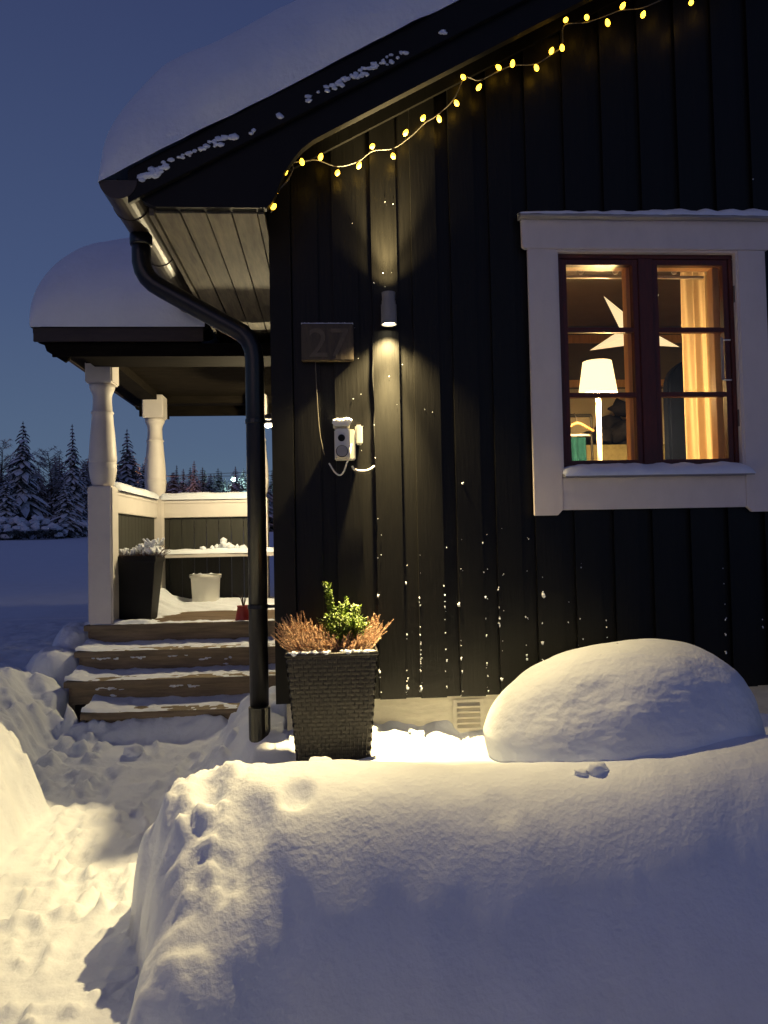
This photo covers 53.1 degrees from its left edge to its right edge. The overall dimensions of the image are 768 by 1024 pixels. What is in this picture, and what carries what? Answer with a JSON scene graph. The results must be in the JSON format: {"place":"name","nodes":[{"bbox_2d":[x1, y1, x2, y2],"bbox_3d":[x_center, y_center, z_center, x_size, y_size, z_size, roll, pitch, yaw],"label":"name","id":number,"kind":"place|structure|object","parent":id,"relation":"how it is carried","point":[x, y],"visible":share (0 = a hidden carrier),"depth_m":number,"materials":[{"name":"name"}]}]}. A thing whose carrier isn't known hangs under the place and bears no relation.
{"place":"outdoors","nodes":[
{"label":"outdoors","id":0,"kind":"place"},
{"bbox_2d":[0,532,273,619],"bbox_3d":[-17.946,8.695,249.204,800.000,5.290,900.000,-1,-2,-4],"label":"snow field","id":1,"kind":"structure","parent":0,"point":[43,578],"depth_m":15.26,"materials":[{"name":"white snow"}]},
{"bbox_2d":[0,438,14,487],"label":"birch tree","id":2,"kind":"object","parent":1,"relation":"on","point":[2,463],"visible":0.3,"depth_m":60.04,"materials":[{"name":"plant"}]},
{"bbox_2d":[0,517,14,539],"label":"snowy bush","id":3,"kind":"object","parent":1,"relation":"on","point":[4,535],"visible":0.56,"depth_m":44.24,"materials":[{"name":"white snow"}]},
{"bbox_2d":[0,458,20,497],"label":"spruce tree","id":4,"kind":"object","parent":1,"relation":"on","point":[3,480],"visible":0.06,"depth_m":57.04,"materials":[{"name":"green plant"}]},
{"bbox_2d":[0,477,25,539],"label":"spruce tree","id":5,"kind":"object","parent":1,"relation":"on","point":[6,507],"visible":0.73,"depth_m":47.26,"materials":[{"name":"green plant"}]},
{"bbox_2d":[0,516,29,538],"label":"snowy bush","id":6,"kind":"object","parent":1,"relation":"on","point":[21,527],"visible":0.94,"depth_m":44.26,"materials":[{"name":"white snow"}]},
{"bbox_2d":[0,516,40,539],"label":"snowy bush","id":7,"kind":"object","parent":1,"relation":"on","point":[31,529],"visible":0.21,"depth_m":45.41,"materials":[{"name":"white snow"}]},
{"bbox_2d":[5,422,52,537],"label":"spruce tree","id":8,"kind":"object","parent":1,"relation":"on","point":[22,471],"visible":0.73,"depth_m":50.20,"materials":[{"name":"green plant"}]},
{"bbox_2d":[16,515,62,539],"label":"snowy bush","id":9,"kind":"object","parent":1,"relation":"on","point":[35,523],"visible":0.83,"depth_m":45.36,"materials":[{"name":"white snow"}]},
{"bbox_2d":[29,466,52,521],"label":"spruce tree","id":10,"kind":"object","parent":1,"relation":"on","point":[44,496],"visible":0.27,"depth_m":56.31,"materials":[{"name":"green plant"}]},
{"bbox_2d":[29,446,67,516],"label":"birch tree","id":11,"kind":"object","parent":1,"relation":"on","point":[50,465],"visible":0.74,"depth_m":56.44,"materials":[{"name":"plant"}]},
{"bbox_2d":[33,524,67,538],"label":"snowy bush","id":12,"kind":"object","parent":1,"relation":"on","point":[64,531],"visible":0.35,"depth_m":46.72,"materials":[{"name":"white snow"}]},
{"bbox_2d":[43,462,60,496],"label":"spruce tree","id":13,"kind":"object","parent":1,"relation":"on","point":[54,478],"visible":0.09,"depth_m":58.54,"materials":[{"name":"green plant"}]},
{"bbox_2d":[43,476,64,522],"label":"spruce tree","id":14,"kind":"object","parent":1,"relation":"on","point":[54,501],"visible":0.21,"depth_m":56.51,"materials":[{"name":"green plant"}]},
{"bbox_2d":[45,455,65,493],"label":"spruce tree","id":15,"kind":"object","parent":1,"relation":"on","point":[59,456],"visible":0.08,"depth_m":62.00,"materials":[{"name":"green plant"}]},
{"bbox_2d":[57,464,67,486],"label":"spruce tree","id":16,"kind":"object","parent":1,"relation":"on","point":[63,468],"visible":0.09,"depth_m":61.62,"materials":[{"name":"green plant"}]},
{"bbox_2d":[47,479,86,537],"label":"spruce tree","id":17,"kind":"object","parent":1,"relation":"on","point":[66,506],"visible":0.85,"depth_m":48.42,"materials":[{"name":"green plant"}]},
{"bbox_2d":[56,425,87,536],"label":"spruce tree","id":18,"kind":"object","parent":1,"relation":"on","point":[72,477],"visible":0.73,"depth_m":52.49,"materials":[{"name":"green plant"}]},
{"bbox_2d":[59,516,87,535],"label":"snowy bush","id":19,"kind":"object","parent":1,"relation":"on","point":[85,524],"visible":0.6,"depth_m":48.51,"materials":[{"name":"white snow"}]},
{"bbox_2d":[79,464,90,508],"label":"spruce tree","id":20,"kind":"object","parent":1,"relation":"on","point":[83,473],"visible":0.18,"depth_m":56.37,"materials":[{"name":"green plant"}]},
{"bbox_2d":[79,466,90,535],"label":"spruce tree","id":21,"kind":"object","parent":1,"relation":"on","point":[85,489],"visible":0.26,"depth_m":56.44,"materials":[{"name":"green plant"}]},
{"bbox_2d":[80,459,91,484],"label":"birch tree","id":22,"kind":"object","parent":1,"relation":"on","point":[85,463],"visible":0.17,"depth_m":58.51,"materials":[{"name":"plant"}]},
{"bbox_2d":[83,485,92,519],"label":"spruce tree","id":23,"kind":"object","parent":1,"relation":"on","point":[86,502],"visible":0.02,"depth_m":55.30,"materials":[{"name":"green plant"}]},
{"bbox_2d":[115,467,125,483],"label":"spruce tree","id":24,"kind":"object","parent":1,"relation":"on","point":[118,477],"visible":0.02,"depth_m":56.45,"materials":[{"name":"green plant"}]},
{"bbox_2d":[117,430,140,486],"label":"spruce tree","id":25,"kind":"object","parent":1,"relation":"on","point":[128,476],"visible":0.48,"depth_m":58.72,"materials":[{"name":"green plant"}]},
{"bbox_2d":[132,456,141,482],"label":"spruce tree","id":26,"kind":"object","parent":1,"relation":"on","point":[137,468],"visible":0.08,"depth_m":70.41,"materials":[{"name":"green plant"}]},
{"bbox_2d":[133,464,144,488],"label":"spruce tree","id":27,"kind":"object","parent":1,"relation":"on","point":[140,484],"visible":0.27,"depth_m":56.03,"materials":[{"name":"green plant"}]},
{"bbox_2d":[165,476,179,492],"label":"spruce tree","id":28,"kind":"object","parent":1,"relation":"on","point":[172,482],"visible":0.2,"depth_m":89.83,"materials":[{"name":"green plant"}]},
{"bbox_2d":[166,472,180,492],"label":"spruce tree","id":29,"kind":"object","parent":1,"relation":"on","point":[170,486],"visible":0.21,"depth_m":89.58,"materials":[{"name":"green plant"}]},
{"bbox_2d":[174,465,179,484],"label":"spruce tree","id":30,"kind":"object","parent":1,"relation":"on","point":[176,472],"visible":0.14,"depth_m":93.56,"materials":[{"name":"green plant"}]},
{"bbox_2d":[176,469,191,492],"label":"spruce tree","id":31,"kind":"object","parent":1,"relation":"on","point":[183,489],"visible":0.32,"depth_m":86.59,"materials":[{"name":"green plant"}]},
{"bbox_2d":[182,468,193,486],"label":"spruce tree","id":32,"kind":"object","parent":1,"relation":"on","point":[190,472],"visible":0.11,"depth_m":102.07,"materials":[{"name":"green plant"}]},
{"bbox_2d":[186,462,206,520],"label":"spruce tree","id":33,"kind":"object","parent":1,"relation":"on","point":[194,487],"visible":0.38,"depth_m":80.73,"materials":[{"name":"green plant"}]},
{"bbox_2d":[198,467,208,491],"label":"spruce tree","id":34,"kind":"object","parent":1,"relation":"on","point":[202,482],"visible":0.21,"depth_m":91.19,"materials":[{"name":"green plant"}]},
{"bbox_2d":[203,476,214,523],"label":"spruce tree","id":35,"kind":"object","parent":1,"relation":"on","point":[207,489],"visible":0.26,"depth_m":88.86,"materials":[{"name":"green plant"}]},
{"bbox_2d":[205,475,222,492],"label":"spruce tree","id":36,"kind":"object","parent":1,"relation":"on","point":[215,489],"visible":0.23,"depth_m":89.91,"materials":[{"name":"green plant"}]},
{"bbox_2d":[214,469,225,492],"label":"spruce tree","id":37,"kind":"object","parent":1,"relation":"on","point":[217,477],"visible":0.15,"depth_m":101.91,"materials":[{"name":"green plant"}]},
{"bbox_2d":[228,466,243,531],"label":"spruce tree","id":38,"kind":"object","parent":1,"relation":"on","point":[235,486],"visible":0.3,"depth_m":87.98,"materials":[{"name":"green plant"}]},
{"bbox_2d":[240,469,246,491],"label":"spruce tree","id":39,"kind":"object","parent":1,"relation":"on","point":[243,482],"visible":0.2,"depth_m":94.84,"materials":[{"name":"green plant"}]},
{"bbox_2d":[266,489,272,531],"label":"spruce tree","id":40,"kind":"object","parent":1,"relation":"on","point":[270,495],"visible":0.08,"depth_m":89.82,"materials":[{"name":"green plant"}]},
{"bbox_2d":[266,487,272,528],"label":"spruce tree","id":41,"kind":"object","parent":1,"relation":"on","point":[270,502],"visible":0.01,"depth_m":92.29,"materials":[{"name":"green plant"}]},
{"bbox_2d":[268,471,272,503],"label":"spruce tree","id":42,"kind":"object","parent":1,"relation":"on","point":[271,484],"visible":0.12,"depth_m":97.29,"materials":[{"name":"green plant"}]},
{"bbox_2d":[0,0,294,489],"label":"sky","id":43,"kind":"structure","parent":0,"point":[68,68],"materials":[{"name":"blue"}]},
{"bbox_2d":[170,472,245,475],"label":"overhead wire","id":44,"kind":"object","parent":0,"point":[202,474],"visible":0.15,"depth_m":69.17,"materials":[{"name":"black metal"}]},
{"bbox_2d":[0,618,767,1023],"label":"snow ground","id":45,"kind":"structure","parent":0,"point":[206,868],"depth_m":2.70,"materials":[{"name":"white snow"}]},
{"bbox_2d":[123,744,144,756],"bbox_3d":[-1.498,1.441,4.603,0.132,0.099,0.109,-1,-2,-4],"label":"snow lump","id":46,"kind":"object","parent":45,"relation":"on","point":[135,750],"visible":0.82,"depth_m":4.57,"materials":[{"name":"white snow"}]},
{"bbox_2d":[33,323,275,722],"bbox_3d":[-1.650,-0.238,6.622,1.750,3.757,3.300,-1,-2,-4],"label":"porch","id":47,"kind":"object","parent":45,"relation":"on","point":[156,377],"visible":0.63,"depth_m":5.80,"materials":[{"name":"white paint"}]},
{"bbox_2d":[29,237,204,328],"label":"porch snow","id":48,"kind":"structure","parent":47,"relation":"on","point":[98,284],"depth_m":5.37,"materials":[{"name":"white snow"}]},
{"bbox_2d":[113,482,159,499],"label":"rail snow","id":49,"kind":"structure","parent":47,"relation":"on","point":[122,487],"depth_m":6.60,"materials":[{"name":"white snow"}]},
{"bbox_2d":[118,555,164,619],"bbox_3d":[-1.943,0.598,6.078,0.344,0.506,0.344,-1,-2,-4],"label":"flower pot","id":50,"kind":"object","parent":47,"relation":"on","point":[140,578],"visible":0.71,"depth_m":5.94,"materials":[{"name":"black plastic"}]},
{"bbox_2d":[119,538,164,555],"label":"snow-covered plant","id":51,"kind":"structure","parent":50,"relation":"in","point":[153,549],"depth_m":6.02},
{"bbox_2d":[119,542,169,557],"bbox_3d":[-1.937,0.310,6.088,0.441,0.154,0.418,-1,-2,-4],"label":"frozen heather","id":52,"kind":"object","parent":50,"relation":"in","point":[138,554],"visible":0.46,"depth_m":6.04,"materials":[{"name":"plant"}]},
{"bbox_2d":[91,655,231,696],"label":"snow smears","id":53,"kind":"object","parent":47,"relation":"on","point":[138,657],"visible":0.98,"depth_m":5.47,"materials":[{"name":"white snow"}]},
{"bbox_2d":[81,693,249,712],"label":"step snow","id":54,"kind":"structure","parent":47,"relation":"on","point":[100,704],"depth_m":5.12,"materials":[{"name":"white snow"}]},
{"bbox_2d":[64,663,274,680],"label":"step snow","id":55,"kind":"structure","parent":47,"relation":"on","point":[82,673],"depth_m":5.40,"materials":[{"name":"white snow"}]},
{"bbox_2d":[75,636,274,651],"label":"step snow","id":56,"kind":"structure","parent":47,"relation":"on","point":[92,645],"depth_m":5.70,"materials":[{"name":"white snow"}]},
{"bbox_2d":[84,619,273,624],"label":"step snow","id":57,"kind":"structure","parent":47,"relation":"on","point":[88,622],"depth_m":5.82,"materials":[{"name":"white snow"}]},
{"bbox_2d":[113,588,274,623],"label":"deck snow","id":58,"kind":"structure","parent":47,"relation":"on","point":[170,603],"depth_m":6.83,"materials":[{"name":"white snow"}]},
{"bbox_2d":[189,573,221,601],"bbox_3d":[-1.677,0.729,7.224,0.304,0.312,0.300,-1,-2,-4],"label":"bucket","id":59,"kind":"object","parent":58,"relation":"on","point":[205,588],"visible":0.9,"depth_m":7.11,"materials":[{"name":"white plastic"}]},
{"bbox_2d":[159,492,246,499],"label":"rail snow","id":60,"kind":"structure","parent":47,"relation":"on","point":[200,495],"depth_m":7.48,"materials":[{"name":"white snow"}]},
{"bbox_2d":[164,547,273,553],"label":"bench snow","id":61,"kind":"structure","parent":47,"relation":"on","point":[214,550],"depth_m":7.17,"materials":[{"name":"white snow"}]},
{"bbox_2d":[200,537,246,549],"bbox_3d":[-1.520,0.311,7.294,0.438,0.147,0.180,-1,-2,-4],"label":"snow heap","id":62,"kind":"object","parent":61,"relation":"on","point":[224,543],"visible":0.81,"depth_m":7.25,"materials":[{"name":"white snow"}]},
{"bbox_2d":[232,590,248,620],"bbox_3d":[-1.079,0.714,5.912,0.154,0.232,0.135,-2,-2,20],"label":"red pot","id":63,"kind":"object","parent":47,"relation":"on","point":[242,612],"visible":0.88,"depth_m":5.87,"materials":[{"name":"plastic"}]},
{"bbox_2d":[309,756,331,760],"bbox_3d":[-0.263,1.051,3.203,0.120,0.062,0.082,-2,-2,20],"label":"snow lump","id":64,"kind":"object","parent":45,"relation":"on","point":[314,758],"visible":0.3,"depth_m":3.19,"materials":[{"name":"white snow"}]},
{"bbox_2d":[284,645,378,760],"bbox_3d":[-0.246,0.982,3.688,0.433,0.669,0.433,-1,-2,-4],"label":"planter","id":65,"kind":"object","parent":45,"relation":"on","point":[332,696],"visible":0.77,"depth_m":3.50,"materials":[{"name":"wicker"}]},
{"bbox_2d":[288,649,375,656],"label":"planter snow","id":66,"kind":"structure","parent":65,"relation":"on","point":[294,653],"depth_m":3.49,"materials":[{"name":"white snow"}]},
{"bbox_2d":[272,610,393,652],"bbox_3d":[-0.244,0.567,3.701,0.591,0.201,0.490,-1,-2,-4],"label":"heather","id":67,"kind":"object","parent":65,"relation":"in","point":[299,638],"visible":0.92,"depth_m":3.58,"materials":[{"name":"orange plant"}]},
{"bbox_2d":[316,581,371,646],"bbox_3d":[-0.190,0.501,3.672,0.266,0.349,0.239,-1,-2,-4],"label":"boxwood","id":68,"kind":"object","parent":65,"relation":"in","point":[343,624],"visible":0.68,"depth_m":3.65,"materials":[{"name":"green plant"}]},
{"bbox_2d":[99,0,767,742],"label":"house","id":69,"kind":"structure","parent":45,"relation":"on","point":[479,352],"depth_m":4.09,"materials":[{"name":"paint"}]},
{"bbox_2d":[265,413,271,427],"bbox_3d":[-0.949,-0.775,6.582,0.354,0.200,0.266,-1,-2,-4],"label":"porch lamp","id":70,"kind":"object","parent":69,"relation":"attached to","point":[268,417],"visible":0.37,"depth_m":6.54,"materials":[{"name":"white glass"}]},
{"bbox_2d":[98,0,460,342],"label":"roof snow","id":71,"kind":"structure","parent":69,"relation":"on","point":[181,98],"depth_m":3.66,"materials":[{"name":"white snow"}]},
{"bbox_2d":[137,29,447,181],"bbox_3d":[-0.425,-1.948,3.671,1.491,0.774,0.021,-1,-2,-4],"label":"snow crust","id":72,"kind":"object","parent":69,"relation":"attached to","point":[155,172],"visible":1,"depth_m":3.64},
{"bbox_2d":[301,324,353,361],"bbox_3d":[-0.294,-0.880,3.995,0.270,0.191,0.054,-1,-2,-4],"label":"house number sign","id":73,"kind":"object","parent":69,"relation":"attached to","point":[327,342],"visible":1,"depth_m":3.97,"materials":[{"name":"black metal"}]},
{"bbox_2d":[315,361,324,454],"bbox_3d":[-0.333,-0.543,3.989,0.043,0.493,0.004,-1,-2,-4],"label":"power cable","id":74,"kind":"object","parent":73,"relation":"hanging from","point":[317,407],"visible":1,"depth_m":3.99,"materials":[{"name":"plastic"}]},
{"bbox_2d":[301,322,352,323],"bbox_3d":[-0.296,-0.979,4.000,0.272,0.016,0.054,-1,-2,-4],"label":"snow strip","id":75,"kind":"object","parent":73,"relation":"on","point":[327,323],"visible":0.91,"depth_m":3.98,"materials":[{"name":"white snow"}]},
{"bbox_2d":[333,421,362,460],"bbox_3d":[-0.183,-0.361,3.928,0.152,0.182,0.166,-1,-2,-4],"label":"timer socket","id":76,"kind":"object","parent":69,"relation":"attached to","point":[345,436],"visible":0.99,"depth_m":3.86,"materials":[{"name":"white plastic"}]},
{"bbox_2d":[329,444,351,475],"bbox_3d":[-0.228,-0.266,3.921,0.125,0.164,0.055,-1,-2,9],"label":"plug cable","id":77,"kind":"object","parent":76,"relation":"hanging from","point":[342,473],"visible":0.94,"depth_m":3.92,"materials":[{"name":"white plastic"}]},
{"bbox_2d":[332,417,351,423],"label":"snow","id":78,"kind":"structure","parent":76,"relation":"on","point":[345,419],"depth_m":3.90,"materials":[{"name":"white snow"}]},
{"bbox_2d":[351,465,374,471],"bbox_3d":[-0.108,-0.225,3.985,0.123,0.035,0.015,-1,-2,-4],"label":"extension lead","id":79,"kind":"object","parent":76,"relation":"attached to","point":[366,470],"visible":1,"depth_m":3.98,"materials":[{"name":"white plastic"}]},
{"bbox_2d":[372,335,378,616],"bbox_3d":[-0.038,0.020,4.016,0.020,1.905,0.008,-1,-2,-4],"label":"supply cable","id":80,"kind":"object","parent":69,"relation":"attached to","point":[374,426],"visible":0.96,"depth_m":4.04,"materials":[{"name":"black plastic"}]},
{"bbox_2d":[381,291,396,326],"bbox_3d":[0.023,-1.052,3.994,0.082,0.166,0.116,-1,-2,-4],"label":"wall lamp","id":81,"kind":"object","parent":69,"relation":"attached to","point":[388,313],"visible":1,"depth_m":3.95,"materials":[{"name":"grey metal"}]},
{"bbox_2d":[271,0,693,212],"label":"string lights","id":82,"kind":"object","parent":69,"relation":"attached to","point":[478,87],"visible":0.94,"depth_m":4.06,"materials":[{"name":"yellow"}]},
{"bbox_2d":[352,178,763,695],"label":"snow flecks","id":83,"kind":"object","parent":69,"relation":"attached to","point":[542,642],"visible":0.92,"depth_m":4.02,"materials":[{"name":"white snow"}]},
{"bbox_2d":[570,414,593,459],"bbox_3d":[1.564,-0.115,6.638,0.530,1.472,0.030,-1,-2,-4],"label":"clothes rack","id":84,"kind":"object","parent":69,"relation":"on","point":[591,426],"visible":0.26,"depth_m":6.66,"materials":[{"name":"beige plastic"}]},
{"bbox_2d":[571,437,586,460],"bbox_3d":[1.586,-0.060,6.617,0.352,1.167,0.100,-1,-2,-4],"label":"garment","id":85,"kind":"object","parent":84,"relation":"hanging from","point":[578,448],"visible":0.1,"depth_m":6.62,"materials":[{"name":"teal fabric"}]},
{"bbox_2d":[571,413,594,431],"bbox_3d":[1.653,-0.770,6.603,0.294,0.183,0.094,-1,-2,-4],"label":"coat hanger","id":86,"kind":"object","parent":84,"relation":"hanging from","point":[583,425],"visible":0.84,"depth_m":6.56,"materials":[{"name":"yellow wood"}]},
{"bbox_2d":[579,359,617,459],"bbox_3d":[1.648,-0.278,5.848,0.292,1.741,0.292,-1,-2,-4],"label":"floor lamp","id":87,"kind":"object","parent":69,"relation":"on","point":[597,375],"visible":0.5,"depth_m":5.78,"materials":[{"name":"beige fabric"}]},
{"bbox_2d":[570,416,664,459],"bbox_3d":[2.704,-0.205,7.752,1.900,1.649,1.050,-1,-2,-4],"label":"sofa","id":88,"kind":"object","parent":69,"relation":"on","point":[615,452],"depth_m":7.25,"materials":[{"name":"yellow fabric"}]},
{"bbox_2d":[577,398,626,444],"bbox_3d":[2.277,-0.837,7.565,0.769,0.523,0.558,-1,-2,-4],"label":"clothes heap","id":89,"kind":"object","parent":88,"relation":"on","point":[613,429],"visible":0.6,"depth_m":7.38,"materials":[{"name":"grey fabric"}]},
{"bbox_2d":[591,294,678,349],"bbox_3d":[1.529,-1.510,4.730,0.536,1.429,0.189,-2,-2,15],"label":"paper star","id":90,"kind":"object","parent":69,"relation":"hanging from","point":[615,340],"visible":0.22,"depth_m":4.69,"materials":[{"name":"beige paper"}]},
{"bbox_2d":[566,271,706,278],"bbox_3d":[1.420,-1.387,4.436,0.962,0.070,0.042,-1,-2,-4],"label":"blind rail","id":91,"kind":"object","parent":69,"relation":"attached to","point":[580,276],"visible":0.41,"depth_m":4.43,"materials":[{"name":"white plastic"}]},
{"bbox_2d":[517,213,767,515],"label":"window","id":92,"kind":"structure","parent":69,"relation":"in","point":[731,249],"depth_m":4.15,"materials":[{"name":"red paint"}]},
{"bbox_2d":[518,209,767,215],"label":"head snow","id":93,"kind":"structure","parent":69,"relation":"on","point":[755,212],"depth_m":4.11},
{"bbox_2d":[562,461,755,475],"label":"sill snow","id":94,"kind":"structure","parent":69,"relation":"on","point":[722,467],"depth_m":4.07,"materials":[{"name":"white snow"}]},
{"bbox_2d":[663,362,685,458],"bbox_3d":[2.645,-0.355,6.243,0.480,1.885,0.600,-1,-2,-4],"label":"armchair","id":95,"kind":"object","parent":69,"relation":"on","point":[674,431],"visible":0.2,"depth_m":6.43,"materials":[{"name":"grey fabric"}]},
{"bbox_2d":[680,272,712,458],"bbox_3d":[2.042,-0.486,4.680,0.405,2.020,0.076,-1,-2,-4],"label":"curtain","id":96,"kind":"object","parent":69,"relation":"hanging from","point":[696,378],"visible":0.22,"depth_m":4.68,"materials":[{"name":"fabric"}]},
{"bbox_2d":[720,337,731,380],"bbox_3d":[1.861,-0.833,4.186,0.066,0.235,0.025,0,-2,-23],"label":"thermometer","id":97,"kind":"object","parent":69,"relation":"attached to","point":[722,358],"visible":1,"depth_m":4.17,"materials":[{"name":"grey plastic"}]},
{"bbox_2d":[574,768,588,776],"bbox_3d":[0.774,1.024,3.007,0.057,0.039,0.051,-3,-3,39],"label":"snow lump","id":98,"kind":"object","parent":45,"relation":"on","point":[581,772],"visible":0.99,"depth_m":2.99,"materials":[{"name":"white snow"}]},
{"bbox_2d":[586,762,608,776],"bbox_3d":[0.843,1.011,3.013,0.093,0.065,0.067,0,-2,-19],"label":"snow lump","id":99,"kind":"object","parent":45,"relation":"on","point":[595,769],"visible":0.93,"depth_m":2.99,"materials":[{"name":"white snow"}]},
{"bbox_2d":[483,638,765,762],"bbox_3d":[1.091,0.869,3.513,1.280,0.560,0.922,-1,-2,-4],"label":"snow mound","id":100,"kind":"object","parent":45,"relation":"on","point":[625,699],"visible":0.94,"depth_m":3.22,"materials":[{"name":"white snow"}]}
]}

